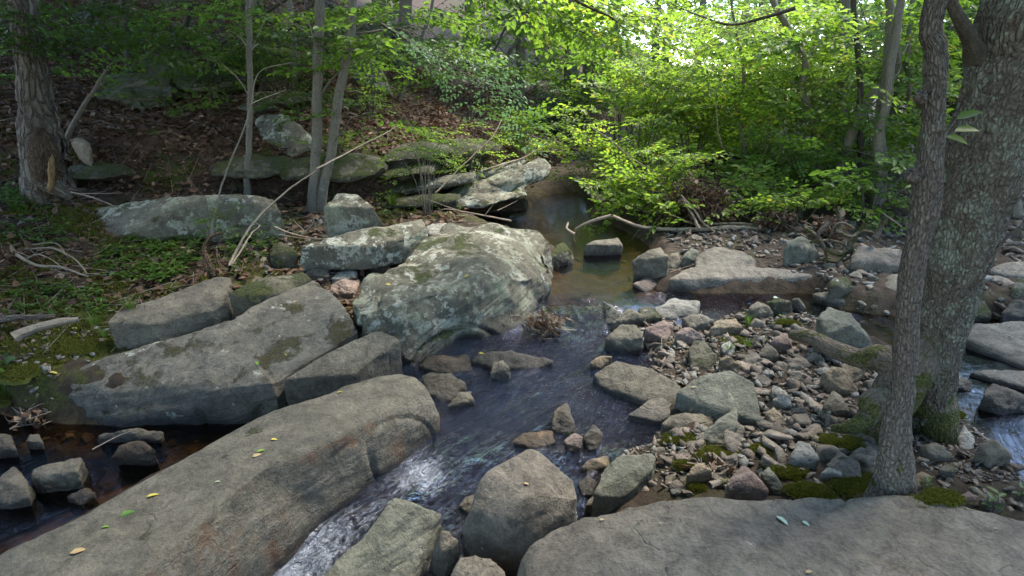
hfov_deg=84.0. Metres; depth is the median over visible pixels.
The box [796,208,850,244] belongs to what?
brushwood heap
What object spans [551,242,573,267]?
mossy wedge
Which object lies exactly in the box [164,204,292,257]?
twiggy bush
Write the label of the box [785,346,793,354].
loose stone
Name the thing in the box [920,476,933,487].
seedling
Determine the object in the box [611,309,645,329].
stone
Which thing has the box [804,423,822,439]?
loose stone
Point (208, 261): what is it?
dead branch
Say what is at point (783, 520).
fallen leaf
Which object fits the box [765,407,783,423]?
stone
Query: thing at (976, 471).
loose stone
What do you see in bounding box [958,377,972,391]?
stone
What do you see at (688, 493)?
loose stone
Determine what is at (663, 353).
loose stone
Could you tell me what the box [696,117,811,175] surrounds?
leafy shrub
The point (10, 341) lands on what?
moss carpet
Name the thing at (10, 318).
fallen log
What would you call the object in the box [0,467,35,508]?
stone
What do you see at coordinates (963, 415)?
moss cushion
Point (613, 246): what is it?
pool slab
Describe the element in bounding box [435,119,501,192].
dead branch
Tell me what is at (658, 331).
stone
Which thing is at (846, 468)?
loose stone
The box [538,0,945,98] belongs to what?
sky
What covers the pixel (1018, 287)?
stone
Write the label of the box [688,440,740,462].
moss cushion
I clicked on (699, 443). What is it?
loose stone
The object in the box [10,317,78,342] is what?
fallen log
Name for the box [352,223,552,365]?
layered boulder
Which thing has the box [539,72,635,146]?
leafy shrub
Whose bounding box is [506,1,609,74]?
background tree
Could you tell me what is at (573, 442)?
stone
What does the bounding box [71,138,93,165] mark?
stone
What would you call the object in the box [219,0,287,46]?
dead branch
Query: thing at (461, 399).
stone
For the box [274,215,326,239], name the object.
dead branch
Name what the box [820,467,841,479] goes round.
stone
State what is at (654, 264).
stone
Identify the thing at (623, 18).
hanging branch
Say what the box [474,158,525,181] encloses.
slanted slab
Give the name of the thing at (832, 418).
loose stone
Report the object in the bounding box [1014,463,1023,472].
bed stone
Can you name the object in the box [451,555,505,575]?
stub rock
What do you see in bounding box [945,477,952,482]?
loose stone
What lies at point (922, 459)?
loose stone
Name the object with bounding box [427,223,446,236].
pale slab
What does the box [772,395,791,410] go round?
stone
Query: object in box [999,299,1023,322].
stone
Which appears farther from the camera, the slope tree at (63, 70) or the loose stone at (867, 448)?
the slope tree at (63, 70)
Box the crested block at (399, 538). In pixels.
[324,498,440,575]
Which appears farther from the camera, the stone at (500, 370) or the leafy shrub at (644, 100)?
the leafy shrub at (644, 100)
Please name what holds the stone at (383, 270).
on the ground at (62, 408)
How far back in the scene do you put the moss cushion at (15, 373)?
3.88 m
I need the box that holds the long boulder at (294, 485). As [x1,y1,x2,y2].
[0,374,439,575]
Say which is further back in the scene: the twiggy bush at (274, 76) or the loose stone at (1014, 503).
the twiggy bush at (274, 76)
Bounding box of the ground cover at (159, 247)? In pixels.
[0,180,498,315]
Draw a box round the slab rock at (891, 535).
[517,495,1023,575]
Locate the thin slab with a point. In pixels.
(655, 411)
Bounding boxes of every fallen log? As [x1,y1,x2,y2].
[0,314,56,323]
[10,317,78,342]
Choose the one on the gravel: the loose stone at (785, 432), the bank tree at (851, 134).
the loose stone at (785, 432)
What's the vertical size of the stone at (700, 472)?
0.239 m
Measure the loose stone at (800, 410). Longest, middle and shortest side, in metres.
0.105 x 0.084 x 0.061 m
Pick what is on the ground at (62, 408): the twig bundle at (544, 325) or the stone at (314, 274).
the stone at (314, 274)
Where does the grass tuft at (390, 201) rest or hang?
on the ground at (62, 408)
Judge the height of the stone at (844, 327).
0.463 m
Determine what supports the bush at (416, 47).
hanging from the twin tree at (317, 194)
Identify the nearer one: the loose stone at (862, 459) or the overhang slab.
the loose stone at (862, 459)
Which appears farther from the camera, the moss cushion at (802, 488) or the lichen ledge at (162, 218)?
the lichen ledge at (162, 218)
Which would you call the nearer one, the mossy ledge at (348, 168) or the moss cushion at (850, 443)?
the moss cushion at (850, 443)
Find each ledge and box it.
[70,162,136,180]
[90,194,284,241]
[209,152,388,182]
[239,91,355,114]
[379,138,501,192]
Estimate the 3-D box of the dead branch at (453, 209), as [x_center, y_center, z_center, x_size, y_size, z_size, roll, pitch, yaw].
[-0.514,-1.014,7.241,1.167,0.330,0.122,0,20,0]
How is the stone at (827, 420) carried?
on the ground at (62, 408)
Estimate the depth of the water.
3.66 m
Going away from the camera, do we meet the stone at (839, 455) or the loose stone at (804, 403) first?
the stone at (839, 455)
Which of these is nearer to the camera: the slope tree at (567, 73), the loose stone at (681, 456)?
the loose stone at (681, 456)
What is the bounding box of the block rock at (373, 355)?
[284,331,402,405]
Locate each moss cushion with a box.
[0,354,68,386]
[0,391,13,407]
[51,335,119,360]
[652,432,695,446]
[671,458,694,471]
[684,481,707,494]
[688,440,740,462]
[718,335,751,344]
[749,442,781,457]
[759,463,820,481]
[770,319,804,326]
[780,476,838,499]
[809,430,865,455]
[812,471,872,500]
[910,484,972,508]
[960,410,970,422]
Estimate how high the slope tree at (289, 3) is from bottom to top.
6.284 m
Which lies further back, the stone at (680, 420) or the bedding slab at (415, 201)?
the bedding slab at (415, 201)
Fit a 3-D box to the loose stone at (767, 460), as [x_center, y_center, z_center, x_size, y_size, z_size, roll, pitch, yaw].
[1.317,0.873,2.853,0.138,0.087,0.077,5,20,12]
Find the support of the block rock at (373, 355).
on the ground at (62, 408)
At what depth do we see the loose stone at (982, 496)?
2.52 m
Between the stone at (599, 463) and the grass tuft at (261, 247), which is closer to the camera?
the stone at (599, 463)
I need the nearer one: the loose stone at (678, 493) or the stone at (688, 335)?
the loose stone at (678, 493)
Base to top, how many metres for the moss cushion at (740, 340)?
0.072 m
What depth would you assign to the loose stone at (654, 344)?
4.48 m
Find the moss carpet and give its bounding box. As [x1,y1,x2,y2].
[0,179,505,354]
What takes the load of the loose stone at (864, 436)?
on the ground at (62, 408)
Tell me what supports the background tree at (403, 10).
on the ground at (62, 408)
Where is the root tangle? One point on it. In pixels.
(838, 230)
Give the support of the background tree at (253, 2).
on the ground at (62, 408)
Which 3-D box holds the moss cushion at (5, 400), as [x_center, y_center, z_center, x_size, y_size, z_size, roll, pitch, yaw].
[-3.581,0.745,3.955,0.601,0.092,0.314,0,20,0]
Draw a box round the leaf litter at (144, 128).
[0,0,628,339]
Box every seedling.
[0,352,16,372]
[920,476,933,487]
[981,486,1006,512]
[1012,482,1023,498]
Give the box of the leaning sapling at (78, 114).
[4,33,221,152]
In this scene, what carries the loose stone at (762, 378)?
on the gravel
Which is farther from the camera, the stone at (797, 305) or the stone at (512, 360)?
the stone at (797, 305)
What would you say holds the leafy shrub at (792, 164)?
on the ground at (62, 408)
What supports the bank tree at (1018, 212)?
on the ground at (62, 408)
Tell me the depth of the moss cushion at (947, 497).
2.22 m
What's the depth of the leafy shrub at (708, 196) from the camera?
7.12 m
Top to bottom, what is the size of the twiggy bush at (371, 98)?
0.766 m
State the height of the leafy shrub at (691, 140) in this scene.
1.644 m
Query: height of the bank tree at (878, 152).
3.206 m
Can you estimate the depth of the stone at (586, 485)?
3.07 m
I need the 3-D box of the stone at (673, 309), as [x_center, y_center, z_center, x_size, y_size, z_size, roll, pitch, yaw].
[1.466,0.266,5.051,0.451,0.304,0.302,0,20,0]
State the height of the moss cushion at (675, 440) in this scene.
0.048 m
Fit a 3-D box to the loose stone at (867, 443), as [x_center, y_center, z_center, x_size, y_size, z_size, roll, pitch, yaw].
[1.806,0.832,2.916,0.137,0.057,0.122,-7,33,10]
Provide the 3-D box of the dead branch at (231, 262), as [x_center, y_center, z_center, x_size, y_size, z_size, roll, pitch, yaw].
[-1.857,-0.850,5.171,1.521,1.142,1.110,0,20,0]
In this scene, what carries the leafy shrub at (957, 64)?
on the ground at (62, 408)
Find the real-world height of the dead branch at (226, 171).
1.551 m
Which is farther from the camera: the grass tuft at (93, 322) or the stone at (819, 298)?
the stone at (819, 298)
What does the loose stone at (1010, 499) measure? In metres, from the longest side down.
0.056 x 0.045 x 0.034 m
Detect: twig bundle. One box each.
[2,403,51,430]
[504,308,575,340]
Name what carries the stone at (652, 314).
on the ground at (62, 408)
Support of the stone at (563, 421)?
in the water
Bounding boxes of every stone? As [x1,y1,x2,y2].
[0,433,17,458]
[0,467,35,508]
[26,434,43,449]
[31,458,88,492]
[66,488,95,504]
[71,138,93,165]
[98,428,164,442]
[111,441,158,465]
[270,243,299,268]
[305,269,329,281]
[326,279,359,297]
[332,270,357,282]
[365,265,389,273]
[419,354,471,372]
[421,372,466,401]
[447,391,474,409]
[458,494,474,513]
[470,350,552,369]
[490,360,510,381]
[512,431,554,447]
[551,402,574,433]
[563,433,582,452]
[578,476,595,496]
[581,456,609,471]
[583,425,602,451]
[584,497,593,515]
[590,356,611,369]
[591,453,655,516]
[603,302,620,323]
[604,324,643,353]
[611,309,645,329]
[632,247,669,280]
[632,277,655,291]
[638,306,661,323]
[641,485,648,490]
[643,320,673,342]
[648,342,662,347]
[648,480,656,486]
[651,447,664,456]
[653,346,662,351]
[655,298,699,319]
[657,351,674,356]
[658,454,674,465]
[659,413,714,438]
[661,355,674,366]
[664,473,676,482]
[669,252,680,268]
[669,480,684,494]
[670,489,682,496]
[673,453,690,459]
[674,327,704,344]
[676,340,686,347]
[677,449,687,453]
[678,475,685,480]
[681,489,693,496]
[682,248,698,267]
[682,314,713,332]
[686,367,698,370]
[686,441,696,451]
[686,463,711,486]
[688,340,716,370]
[691,234,702,239]
[695,432,705,448]
[696,407,738,444]
[709,319,741,336]
[712,473,726,487]
[718,356,744,370]
[720,341,734,356]
[721,451,727,461]
[723,430,741,452]
[725,465,767,500]
[728,453,738,466]
[734,343,745,348]
[735,314,745,320]
[736,360,761,372]
[736,422,744,434]
[743,352,760,363]
[744,426,754,432]
[746,302,773,319]
[746,318,765,327]
[750,235,757,241]
[753,417,773,429]
[755,374,771,386]
[755,421,765,431]
[756,360,763,369]
[756,389,770,396]
[756,468,762,475]
[758,343,778,362]
[760,429,794,440]
[760,454,779,467]
[760,467,782,495]
[761,358,773,366]
[761,360,768,365]
[761,435,785,451]
[765,297,792,313]
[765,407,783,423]
[766,422,783,431]
[770,385,787,400]
[771,334,791,352]
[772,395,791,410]
[779,427,798,441]
[782,364,787,370]
[783,236,818,265]
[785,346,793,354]
[785,414,795,428]
[786,356,807,363]
[786,378,800,390]
[787,363,803,370]
[788,441,818,469]
[789,407,807,413]
[790,371,804,378]
[791,298,805,312]
[791,324,808,329]
[792,413,810,427]
[792,432,809,439]
[793,399,807,406]
[800,362,810,367]
[801,428,810,432]
[804,397,822,410]
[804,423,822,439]
[804,472,816,478]
[805,352,822,364]
[812,307,871,360]
[813,292,844,307]
[814,404,822,412]
[815,394,823,399]
[815,444,841,461]
[817,412,837,422]
[819,390,849,416]
[820,366,858,396]
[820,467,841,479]
[823,263,835,267]
[824,411,830,427]
[826,277,852,306]
[826,452,850,467]
[827,458,861,478]
[838,448,849,454]
[841,363,864,382]
[848,271,862,278]
[848,447,876,466]
[849,246,901,272]
[857,269,868,275]
[857,300,866,305]
[857,433,875,442]
[860,450,876,472]
[863,379,874,387]
[863,441,877,450]
[865,446,874,450]
[866,284,872,289]
[868,275,877,280]
[869,438,877,446]
[870,273,897,309]
[916,456,929,463]
[916,472,932,488]
[918,443,953,462]
[937,462,955,477]
[937,480,950,486]
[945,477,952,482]
[956,449,970,456]
[957,425,974,449]
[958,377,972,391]
[961,491,978,507]
[968,486,981,495]
[971,469,981,474]
[973,439,1011,466]
[974,300,991,321]
[978,383,1023,414]
[978,493,986,502]
[978,495,1004,513]
[987,261,1023,277]
[991,276,1014,285]
[994,301,1005,309]
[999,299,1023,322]
[1001,463,1013,472]
[1002,486,1014,489]
[1006,497,1014,506]
[1008,246,1023,252]
[1009,278,1023,297]
[1009,501,1023,507]
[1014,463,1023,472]
[1015,501,1023,511]
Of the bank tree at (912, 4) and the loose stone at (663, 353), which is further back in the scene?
the bank tree at (912, 4)
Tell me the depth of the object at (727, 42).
11.99 m
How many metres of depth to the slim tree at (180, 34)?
6.81 m
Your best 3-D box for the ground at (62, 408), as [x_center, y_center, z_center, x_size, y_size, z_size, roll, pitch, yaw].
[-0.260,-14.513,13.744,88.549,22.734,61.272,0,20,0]
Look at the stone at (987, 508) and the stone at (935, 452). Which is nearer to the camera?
the stone at (987, 508)
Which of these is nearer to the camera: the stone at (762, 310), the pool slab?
the stone at (762, 310)
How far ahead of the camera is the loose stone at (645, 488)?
2.86 m
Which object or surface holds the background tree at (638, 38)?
on the ground at (62, 408)
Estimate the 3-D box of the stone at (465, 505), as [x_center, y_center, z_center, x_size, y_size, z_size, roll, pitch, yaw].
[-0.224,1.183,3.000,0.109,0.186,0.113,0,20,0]
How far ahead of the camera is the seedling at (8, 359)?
3.89 m
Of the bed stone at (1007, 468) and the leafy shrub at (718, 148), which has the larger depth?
the leafy shrub at (718, 148)
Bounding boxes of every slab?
[68,281,357,426]
[108,277,232,348]
[172,69,259,93]
[384,193,460,208]
[404,172,475,193]
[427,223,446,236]
[438,158,550,208]
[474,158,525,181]
[583,237,622,255]
[593,361,680,405]
[628,398,670,424]
[674,371,761,425]
[965,321,1023,390]
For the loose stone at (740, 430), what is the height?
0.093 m
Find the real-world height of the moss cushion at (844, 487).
0.046 m
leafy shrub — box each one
[472,98,575,162]
[526,104,672,192]
[531,128,585,161]
[538,19,735,154]
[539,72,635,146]
[548,28,767,175]
[570,150,715,239]
[579,138,728,203]
[596,39,797,176]
[627,101,727,177]
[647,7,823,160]
[656,122,851,196]
[671,100,769,153]
[681,154,832,224]
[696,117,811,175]
[725,156,880,219]
[787,110,913,180]
[797,150,916,235]
[890,7,977,143]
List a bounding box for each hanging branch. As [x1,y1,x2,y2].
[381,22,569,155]
[464,0,651,82]
[519,0,711,71]
[607,0,795,67]
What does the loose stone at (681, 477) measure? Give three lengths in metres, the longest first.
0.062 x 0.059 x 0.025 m
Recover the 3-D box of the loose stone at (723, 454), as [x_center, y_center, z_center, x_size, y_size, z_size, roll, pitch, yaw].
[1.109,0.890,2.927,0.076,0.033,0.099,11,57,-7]
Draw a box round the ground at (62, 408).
[0,0,1023,524]
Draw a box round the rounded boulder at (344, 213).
[324,193,381,237]
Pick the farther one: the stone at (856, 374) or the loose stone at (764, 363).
the loose stone at (764, 363)
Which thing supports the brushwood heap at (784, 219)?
on the ground at (62, 408)
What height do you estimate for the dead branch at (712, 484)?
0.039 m
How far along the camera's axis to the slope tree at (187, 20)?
9.30 m
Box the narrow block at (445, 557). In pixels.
[429,530,459,575]
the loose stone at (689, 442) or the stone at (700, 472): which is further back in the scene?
the loose stone at (689, 442)
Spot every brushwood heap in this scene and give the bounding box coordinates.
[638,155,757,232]
[680,453,744,480]
[753,206,801,231]
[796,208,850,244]
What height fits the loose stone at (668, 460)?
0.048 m
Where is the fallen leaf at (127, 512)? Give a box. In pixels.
[120,510,134,516]
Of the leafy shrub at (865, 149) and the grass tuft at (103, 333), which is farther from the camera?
the leafy shrub at (865, 149)
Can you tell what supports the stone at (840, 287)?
in the water
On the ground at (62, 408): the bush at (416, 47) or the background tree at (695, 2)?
the background tree at (695, 2)
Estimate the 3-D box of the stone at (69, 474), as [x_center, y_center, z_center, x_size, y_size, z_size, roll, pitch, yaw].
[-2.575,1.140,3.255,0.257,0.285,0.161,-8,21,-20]
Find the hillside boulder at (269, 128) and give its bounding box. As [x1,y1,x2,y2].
[255,114,311,156]
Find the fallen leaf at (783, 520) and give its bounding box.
[777,516,787,524]
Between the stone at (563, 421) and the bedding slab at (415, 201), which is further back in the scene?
the bedding slab at (415, 201)
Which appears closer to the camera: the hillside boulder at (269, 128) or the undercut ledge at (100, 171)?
the undercut ledge at (100, 171)
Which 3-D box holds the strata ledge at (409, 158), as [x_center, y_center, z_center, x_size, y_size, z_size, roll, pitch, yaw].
[-1.137,-1.885,8.623,1.339,0.737,2.719,16,25,37]
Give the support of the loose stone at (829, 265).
on the ground at (62, 408)
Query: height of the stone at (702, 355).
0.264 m
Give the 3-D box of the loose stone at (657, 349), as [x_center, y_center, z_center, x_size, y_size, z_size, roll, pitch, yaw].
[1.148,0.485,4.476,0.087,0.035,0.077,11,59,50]
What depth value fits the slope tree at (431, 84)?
11.93 m
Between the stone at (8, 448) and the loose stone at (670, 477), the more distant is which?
the stone at (8, 448)
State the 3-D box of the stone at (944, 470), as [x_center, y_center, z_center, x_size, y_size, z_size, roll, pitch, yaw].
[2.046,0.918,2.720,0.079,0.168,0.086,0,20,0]
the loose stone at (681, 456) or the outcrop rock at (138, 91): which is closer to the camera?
the loose stone at (681, 456)
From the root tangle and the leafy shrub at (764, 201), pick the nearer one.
the root tangle
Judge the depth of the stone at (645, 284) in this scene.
5.54 m
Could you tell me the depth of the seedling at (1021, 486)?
2.53 m
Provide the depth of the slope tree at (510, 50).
13.29 m
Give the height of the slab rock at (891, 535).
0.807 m
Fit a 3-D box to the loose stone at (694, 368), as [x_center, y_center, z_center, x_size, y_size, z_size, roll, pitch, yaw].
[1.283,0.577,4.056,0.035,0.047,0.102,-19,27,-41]
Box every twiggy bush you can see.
[118,4,216,58]
[152,37,271,101]
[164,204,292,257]
[208,37,349,97]
[268,127,387,160]
[322,79,422,135]
[358,113,466,215]
[415,120,519,187]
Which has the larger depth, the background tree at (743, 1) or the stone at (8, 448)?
the background tree at (743, 1)
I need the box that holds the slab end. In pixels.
[229,272,310,319]
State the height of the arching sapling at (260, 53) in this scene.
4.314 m
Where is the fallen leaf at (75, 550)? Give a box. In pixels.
[70,547,84,553]
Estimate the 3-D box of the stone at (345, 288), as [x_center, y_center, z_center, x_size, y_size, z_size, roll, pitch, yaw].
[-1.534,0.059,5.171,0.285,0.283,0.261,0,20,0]
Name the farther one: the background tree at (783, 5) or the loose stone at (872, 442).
the background tree at (783, 5)
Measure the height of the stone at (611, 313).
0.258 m
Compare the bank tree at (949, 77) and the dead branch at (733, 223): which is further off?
the bank tree at (949, 77)
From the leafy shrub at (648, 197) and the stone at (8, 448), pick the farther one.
the leafy shrub at (648, 197)
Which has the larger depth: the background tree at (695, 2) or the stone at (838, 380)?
the background tree at (695, 2)
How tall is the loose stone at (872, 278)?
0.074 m
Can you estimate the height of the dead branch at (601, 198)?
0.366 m
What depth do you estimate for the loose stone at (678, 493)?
2.77 m
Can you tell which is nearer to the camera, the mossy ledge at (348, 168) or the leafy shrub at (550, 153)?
the mossy ledge at (348, 168)
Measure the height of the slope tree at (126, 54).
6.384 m
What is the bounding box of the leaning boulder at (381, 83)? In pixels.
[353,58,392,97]
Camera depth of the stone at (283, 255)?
5.36 m
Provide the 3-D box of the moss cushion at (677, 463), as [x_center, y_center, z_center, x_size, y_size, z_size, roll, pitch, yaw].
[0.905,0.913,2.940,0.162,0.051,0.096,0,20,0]
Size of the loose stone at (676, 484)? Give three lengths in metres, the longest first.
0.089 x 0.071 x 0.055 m
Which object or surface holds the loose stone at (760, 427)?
on the ground at (62, 408)
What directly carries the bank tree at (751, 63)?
on the ground at (62, 408)
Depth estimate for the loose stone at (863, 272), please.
5.29 m
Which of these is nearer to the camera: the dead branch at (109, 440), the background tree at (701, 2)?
the dead branch at (109, 440)
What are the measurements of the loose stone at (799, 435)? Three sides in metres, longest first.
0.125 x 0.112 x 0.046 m
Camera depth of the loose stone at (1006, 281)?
5.14 m
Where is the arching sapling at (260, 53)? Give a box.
[195,0,405,99]
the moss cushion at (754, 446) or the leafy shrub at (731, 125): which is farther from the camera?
the leafy shrub at (731, 125)
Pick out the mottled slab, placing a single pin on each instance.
(638, 385)
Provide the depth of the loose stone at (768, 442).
2.98 m
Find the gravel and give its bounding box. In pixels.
[0,150,1023,483]
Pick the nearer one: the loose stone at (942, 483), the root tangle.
the loose stone at (942, 483)
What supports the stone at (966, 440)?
on the ground at (62, 408)
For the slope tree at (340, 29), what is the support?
on the ground at (62, 408)
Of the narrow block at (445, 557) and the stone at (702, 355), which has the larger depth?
the stone at (702, 355)
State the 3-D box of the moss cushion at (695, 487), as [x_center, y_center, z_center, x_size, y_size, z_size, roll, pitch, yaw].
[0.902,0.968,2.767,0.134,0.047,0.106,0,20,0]
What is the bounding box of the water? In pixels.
[0,167,1023,575]
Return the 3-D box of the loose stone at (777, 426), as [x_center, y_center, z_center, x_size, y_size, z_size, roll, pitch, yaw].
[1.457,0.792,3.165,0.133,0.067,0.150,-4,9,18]
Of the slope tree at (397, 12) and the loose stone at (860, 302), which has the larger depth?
the slope tree at (397, 12)
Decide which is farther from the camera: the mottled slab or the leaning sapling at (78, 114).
the leaning sapling at (78, 114)
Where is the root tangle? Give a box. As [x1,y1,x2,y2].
[802,205,885,263]
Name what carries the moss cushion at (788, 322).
on the ground at (62, 408)
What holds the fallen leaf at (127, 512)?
on the long boulder at (294, 485)
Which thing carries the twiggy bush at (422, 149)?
on the ground at (62, 408)
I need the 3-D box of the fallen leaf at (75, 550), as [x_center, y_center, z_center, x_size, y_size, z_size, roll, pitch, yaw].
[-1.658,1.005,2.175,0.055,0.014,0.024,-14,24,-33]
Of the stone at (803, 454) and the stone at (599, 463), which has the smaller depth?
the stone at (803, 454)
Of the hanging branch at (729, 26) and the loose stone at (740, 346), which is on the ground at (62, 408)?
the loose stone at (740, 346)
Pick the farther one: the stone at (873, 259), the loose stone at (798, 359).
the stone at (873, 259)
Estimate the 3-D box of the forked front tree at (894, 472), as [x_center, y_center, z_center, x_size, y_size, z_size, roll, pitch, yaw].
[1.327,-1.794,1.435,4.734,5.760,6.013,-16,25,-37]
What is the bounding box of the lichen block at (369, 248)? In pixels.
[300,219,427,271]
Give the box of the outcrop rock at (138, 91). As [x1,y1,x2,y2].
[95,54,184,109]
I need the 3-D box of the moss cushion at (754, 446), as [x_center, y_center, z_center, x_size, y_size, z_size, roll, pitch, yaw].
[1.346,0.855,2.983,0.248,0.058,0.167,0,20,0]
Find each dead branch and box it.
[15,253,88,276]
[24,242,86,273]
[70,191,123,209]
[92,429,135,449]
[149,0,223,23]
[202,230,223,278]
[209,62,291,234]
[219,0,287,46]
[228,125,397,268]
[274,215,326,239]
[427,195,515,221]
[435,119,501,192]
[479,141,569,171]
[566,198,765,241]
[576,177,607,205]
[592,128,667,183]
[660,206,762,226]
[681,195,715,231]
[707,479,728,489]
[711,99,746,178]
[881,212,901,226]
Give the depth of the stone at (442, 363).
4.22 m
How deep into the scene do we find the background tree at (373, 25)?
14.97 m
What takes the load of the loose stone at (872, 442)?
on the ground at (62, 408)
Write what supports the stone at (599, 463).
on the ground at (62, 408)
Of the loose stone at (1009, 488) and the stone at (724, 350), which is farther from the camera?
the stone at (724, 350)
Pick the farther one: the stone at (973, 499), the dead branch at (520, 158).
the dead branch at (520, 158)
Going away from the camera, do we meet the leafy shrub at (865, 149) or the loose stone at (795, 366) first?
the loose stone at (795, 366)
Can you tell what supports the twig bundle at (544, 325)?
on the water
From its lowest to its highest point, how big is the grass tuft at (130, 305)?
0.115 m
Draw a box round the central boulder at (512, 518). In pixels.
[462,449,576,575]
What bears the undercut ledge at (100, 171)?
on the ground at (62, 408)
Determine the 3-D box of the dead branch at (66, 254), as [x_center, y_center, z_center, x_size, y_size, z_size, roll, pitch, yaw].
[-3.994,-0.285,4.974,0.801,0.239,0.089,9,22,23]
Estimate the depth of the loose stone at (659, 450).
3.09 m
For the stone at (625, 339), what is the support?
on the ground at (62, 408)
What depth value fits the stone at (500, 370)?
4.04 m
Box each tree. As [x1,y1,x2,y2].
[0,0,145,58]
[0,0,145,97]
[0,0,180,203]
[0,0,267,73]
[89,0,273,65]
[105,0,385,194]
[134,1,308,77]
[178,0,386,86]
[198,0,518,212]
[251,0,263,10]
[272,0,456,67]
[329,0,440,28]
[338,0,511,100]
[365,0,608,114]
[372,0,383,43]
[387,3,566,96]
[393,0,411,67]
[411,7,528,100]
[429,0,573,86]
[464,0,476,72]
[475,0,650,143]
[480,0,585,69]
[485,13,587,96]
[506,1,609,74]
[514,0,711,104]
[527,0,801,139]
[550,0,682,78]
[633,0,751,73]
[637,0,849,160]
[659,0,915,121]
[660,0,791,125]
[664,0,919,190]
[691,0,812,105]
[706,0,915,163]
[712,0,957,142]
[716,0,907,109]
[722,0,961,174]
[724,0,979,161]
[743,0,970,190]
[750,0,961,204]
[766,0,978,195]
[779,0,976,126]
[788,0,1023,445]
[790,0,978,160]
[796,6,950,199]
[820,5,956,112]
[821,0,962,152]
[859,0,979,55]
[863,0,982,496]
[870,7,971,112]
[905,91,1023,218]
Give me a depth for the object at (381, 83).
9.69 m
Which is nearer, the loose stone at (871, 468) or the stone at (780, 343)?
the loose stone at (871, 468)
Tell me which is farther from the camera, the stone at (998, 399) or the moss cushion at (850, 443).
the stone at (998, 399)
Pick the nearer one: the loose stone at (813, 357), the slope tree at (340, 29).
the loose stone at (813, 357)
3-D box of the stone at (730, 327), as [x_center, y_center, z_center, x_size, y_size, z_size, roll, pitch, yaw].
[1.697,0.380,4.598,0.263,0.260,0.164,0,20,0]
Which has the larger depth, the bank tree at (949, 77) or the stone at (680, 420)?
the bank tree at (949, 77)
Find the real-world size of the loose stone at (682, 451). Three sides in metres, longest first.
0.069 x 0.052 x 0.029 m
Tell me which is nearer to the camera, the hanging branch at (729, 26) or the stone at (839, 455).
the stone at (839, 455)
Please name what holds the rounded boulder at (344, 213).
on the ground at (62, 408)
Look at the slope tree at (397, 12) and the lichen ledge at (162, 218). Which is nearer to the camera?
the lichen ledge at (162, 218)
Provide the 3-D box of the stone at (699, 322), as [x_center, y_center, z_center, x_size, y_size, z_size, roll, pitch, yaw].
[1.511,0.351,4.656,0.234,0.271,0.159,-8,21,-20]
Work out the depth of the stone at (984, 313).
4.80 m
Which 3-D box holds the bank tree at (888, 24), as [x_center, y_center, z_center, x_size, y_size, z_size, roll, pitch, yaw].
[5.218,-2.409,7.723,2.340,2.498,1.713,17,26,38]
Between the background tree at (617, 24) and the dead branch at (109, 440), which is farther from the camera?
the background tree at (617, 24)
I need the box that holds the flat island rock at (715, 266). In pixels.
[668,247,811,289]
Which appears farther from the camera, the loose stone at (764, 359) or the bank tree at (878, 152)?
the bank tree at (878, 152)
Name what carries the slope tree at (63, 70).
on the ground at (62, 408)
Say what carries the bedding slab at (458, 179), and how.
on the ground at (62, 408)
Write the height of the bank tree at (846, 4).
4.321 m
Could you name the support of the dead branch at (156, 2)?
on the slope tree at (187, 20)
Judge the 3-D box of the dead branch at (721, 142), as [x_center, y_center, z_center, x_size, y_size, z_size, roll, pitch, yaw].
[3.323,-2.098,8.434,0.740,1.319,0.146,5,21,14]
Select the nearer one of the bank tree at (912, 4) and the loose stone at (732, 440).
the loose stone at (732, 440)
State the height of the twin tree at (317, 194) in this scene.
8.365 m
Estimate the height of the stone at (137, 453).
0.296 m
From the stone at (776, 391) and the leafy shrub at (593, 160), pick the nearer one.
the stone at (776, 391)
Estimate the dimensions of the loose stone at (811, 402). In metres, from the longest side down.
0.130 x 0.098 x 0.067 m
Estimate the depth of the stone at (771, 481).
2.65 m
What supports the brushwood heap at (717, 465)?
on the ground at (62, 408)
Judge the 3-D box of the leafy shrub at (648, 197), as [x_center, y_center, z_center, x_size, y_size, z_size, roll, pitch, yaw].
[1.921,-1.320,7.647,1.850,1.094,1.844,15,25,35]
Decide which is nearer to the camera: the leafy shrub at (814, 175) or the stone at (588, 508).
the stone at (588, 508)
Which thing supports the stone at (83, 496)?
on the ground at (62, 408)
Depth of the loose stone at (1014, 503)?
2.48 m
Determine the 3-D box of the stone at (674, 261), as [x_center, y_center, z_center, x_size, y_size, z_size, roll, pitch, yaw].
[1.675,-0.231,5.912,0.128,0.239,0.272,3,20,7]
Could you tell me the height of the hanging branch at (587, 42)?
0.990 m
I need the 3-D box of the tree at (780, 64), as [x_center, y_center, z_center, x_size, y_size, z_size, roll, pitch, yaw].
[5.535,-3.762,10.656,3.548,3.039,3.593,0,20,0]
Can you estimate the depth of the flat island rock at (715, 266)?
5.49 m
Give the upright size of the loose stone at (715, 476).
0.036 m
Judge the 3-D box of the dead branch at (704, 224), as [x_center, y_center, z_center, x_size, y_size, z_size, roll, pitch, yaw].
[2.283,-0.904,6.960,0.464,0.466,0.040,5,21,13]
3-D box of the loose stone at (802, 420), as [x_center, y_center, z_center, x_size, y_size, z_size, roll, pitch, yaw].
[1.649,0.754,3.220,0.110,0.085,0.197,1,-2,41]
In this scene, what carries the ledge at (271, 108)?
on the ground at (62, 408)
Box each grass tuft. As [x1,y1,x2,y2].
[0,385,8,393]
[79,306,109,326]
[95,327,109,338]
[109,290,144,309]
[253,235,268,248]
[383,189,400,205]
[738,336,757,346]
[741,310,756,327]
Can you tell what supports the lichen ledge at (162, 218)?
on the ground at (62, 408)
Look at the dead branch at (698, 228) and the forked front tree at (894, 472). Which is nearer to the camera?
the forked front tree at (894, 472)
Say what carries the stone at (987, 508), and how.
on the ground at (62, 408)
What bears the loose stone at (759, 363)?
on the ground at (62, 408)

